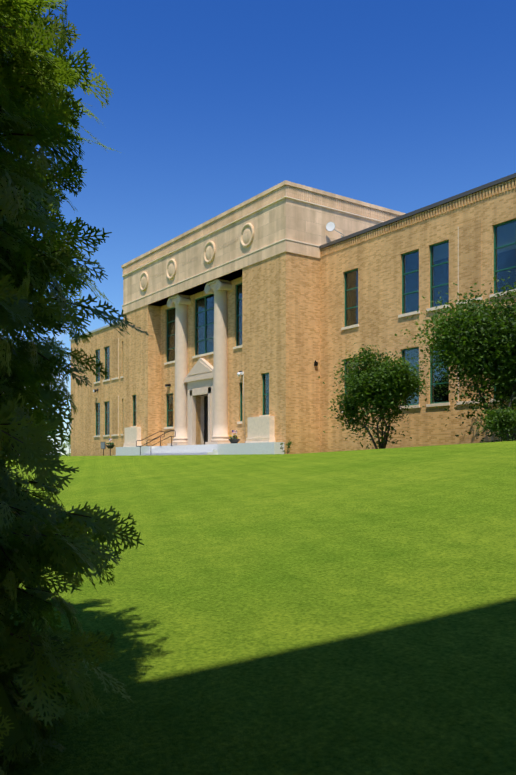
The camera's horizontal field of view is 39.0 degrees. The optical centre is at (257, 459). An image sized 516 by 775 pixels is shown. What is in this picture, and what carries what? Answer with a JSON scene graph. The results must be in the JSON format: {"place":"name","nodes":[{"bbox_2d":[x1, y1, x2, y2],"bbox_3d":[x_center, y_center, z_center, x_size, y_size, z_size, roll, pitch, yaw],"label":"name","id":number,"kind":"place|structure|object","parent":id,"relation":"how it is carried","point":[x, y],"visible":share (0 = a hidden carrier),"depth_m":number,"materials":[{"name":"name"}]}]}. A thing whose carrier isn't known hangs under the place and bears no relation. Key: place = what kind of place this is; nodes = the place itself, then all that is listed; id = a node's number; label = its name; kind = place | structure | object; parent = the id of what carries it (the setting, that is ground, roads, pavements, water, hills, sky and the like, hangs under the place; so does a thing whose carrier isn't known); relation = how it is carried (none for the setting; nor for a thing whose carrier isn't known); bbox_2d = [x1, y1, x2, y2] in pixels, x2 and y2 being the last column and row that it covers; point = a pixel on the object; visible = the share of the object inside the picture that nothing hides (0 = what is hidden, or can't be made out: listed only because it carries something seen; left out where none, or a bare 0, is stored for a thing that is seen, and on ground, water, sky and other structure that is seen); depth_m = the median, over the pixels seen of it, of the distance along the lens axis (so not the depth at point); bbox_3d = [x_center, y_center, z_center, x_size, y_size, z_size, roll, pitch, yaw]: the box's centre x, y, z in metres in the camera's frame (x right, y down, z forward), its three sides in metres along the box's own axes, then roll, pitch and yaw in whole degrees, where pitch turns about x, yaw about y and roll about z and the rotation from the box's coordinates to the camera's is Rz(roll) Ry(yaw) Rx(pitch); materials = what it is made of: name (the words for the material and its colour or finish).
{"place":"outdoors","nodes":[
{"label":"outdoors","id":0,"kind":"place"},
{"bbox_2d":[0,441,515,774],"bbox_3d":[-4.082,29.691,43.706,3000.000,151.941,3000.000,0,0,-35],"label":"lawn ground","id":1,"kind":"structure","parent":0,"point":[352,612],"depth_m":5.99,"materials":[{"name":"green plant"}]},
{"bbox_2d":[38,410,65,447],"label":"tree","id":2,"kind":"object","parent":1,"relation":"on","point":[50,432],"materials":[{"name":"green plant"}]},
{"bbox_2d":[59,437,70,455],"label":"conifer","id":3,"kind":"object","parent":1,"relation":"on","point":[69,445],"depth_m":138.13,"materials":[{"name":"green plant"}]},
{"bbox_2d":[0,0,152,774],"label":"conifer","id":4,"kind":"object","parent":1,"relation":"on","point":[23,668],"depth_m":3.23,"materials":[{"name":"green plant"}]},
{"bbox_2d":[0,10,24,750],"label":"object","id":5,"kind":"object","parent":4,"relation":"attached to","point":[16,733],"visible":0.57,"depth_m":2.66,"materials":[{"name":"plant"}]},
{"bbox_2d":[101,442,104,455],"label":"plaque sign","id":6,"kind":"object","parent":1,"relation":"on","point":[103,445],"visible":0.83,"depth_m":52.84,"materials":[{"name":"grey metal"}]},
{"bbox_2d":[106,442,114,455],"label":"planter","id":7,"kind":"object","parent":1,"relation":"on","point":[110,446],"visible":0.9,"depth_m":51.97,"materials":[{"name":"grey"}]},
{"bbox_2d":[280,440,291,453],"bbox_3d":[1.401,-0.555,35.380,0.626,0.727,0.608,0,0,-35],"label":"shrub","id":8,"kind":"object","parent":1,"relation":"on","point":[288,444],"depth_m":35.40,"materials":[{"name":"green plant"}]},
{"bbox_2d":[69,173,515,455],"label":"school building","id":9,"kind":"structure","parent":1,"relation":"on","point":[280,296],"depth_m":36.98,"materials":[{"name":"brick"}]},
{"bbox_2d":[136,431,164,454],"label":"handrail","id":10,"kind":"object","parent":9,"relation":"on","point":[150,441],"visible":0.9,"depth_m":45.43,"materials":[{"name":"black metal"}]},
{"bbox_2d":[147,430,175,445],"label":"handrail","id":11,"kind":"object","parent":9,"relation":"on","point":[166,438],"visible":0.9,"depth_m":44.65,"materials":[{"name":"black metal"}]},
{"bbox_2d":[229,435,239,442],"bbox_3d":[-1.273,-1.062,39.141,0.660,0.455,0.660,0,0,-35],"label":"planter","id":12,"kind":"object","parent":9,"relation":"on","point":[234,439],"visible":0.98,"depth_m":38.99,"materials":[{"name":"grey"}]},
{"bbox_2d":[237,372,244,423],"bbox_3d":[-0.904,-2.794,38.869,0.348,3.761,0.350,0,0,-35],"label":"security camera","id":13,"kind":"object","parent":9,"relation":"on","point":[239,373],"visible":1,"depth_m":38.91,"materials":[{"name":"white plastic"}]},
{"bbox_2d":[326,222,344,237],"bbox_3d":[4.108,-11.809,37.488,1.349,0.590,0.457,0,0,-42],"label":"satellite dish","id":14,"kind":"object","parent":9,"relation":"on","point":[330,226],"visible":1,"depth_m":37.13,"materials":[{"name":"grey metal"}]},
{"bbox_2d":[318,343,437,448],"bbox_3d":[5.126,-2.470,29.888,4.471,4.632,5.706,0,0,-35],"label":"tree","id":15,"kind":"object","parent":1,"relation":"on","point":[365,379],"depth_m":29.27,"materials":[{"name":"green plant"}]},
{"bbox_2d":[395,271,515,442],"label":"tree","id":16,"kind":"object","parent":1,"relation":"on","point":[473,336],"depth_m":24.54,"materials":[{"name":"green plant"}]},
{"bbox_2d":[476,401,515,441],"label":"bush","id":17,"kind":"object","parent":1,"relation":"on","point":[497,418],"depth_m":22.74,"materials":[{"name":"green plant"}]},
{"bbox_2d":[0,0,515,454],"label":"sky","id":18,"kind":"structure","parent":0,"point":[404,106],"materials":[{"name":"blue"}]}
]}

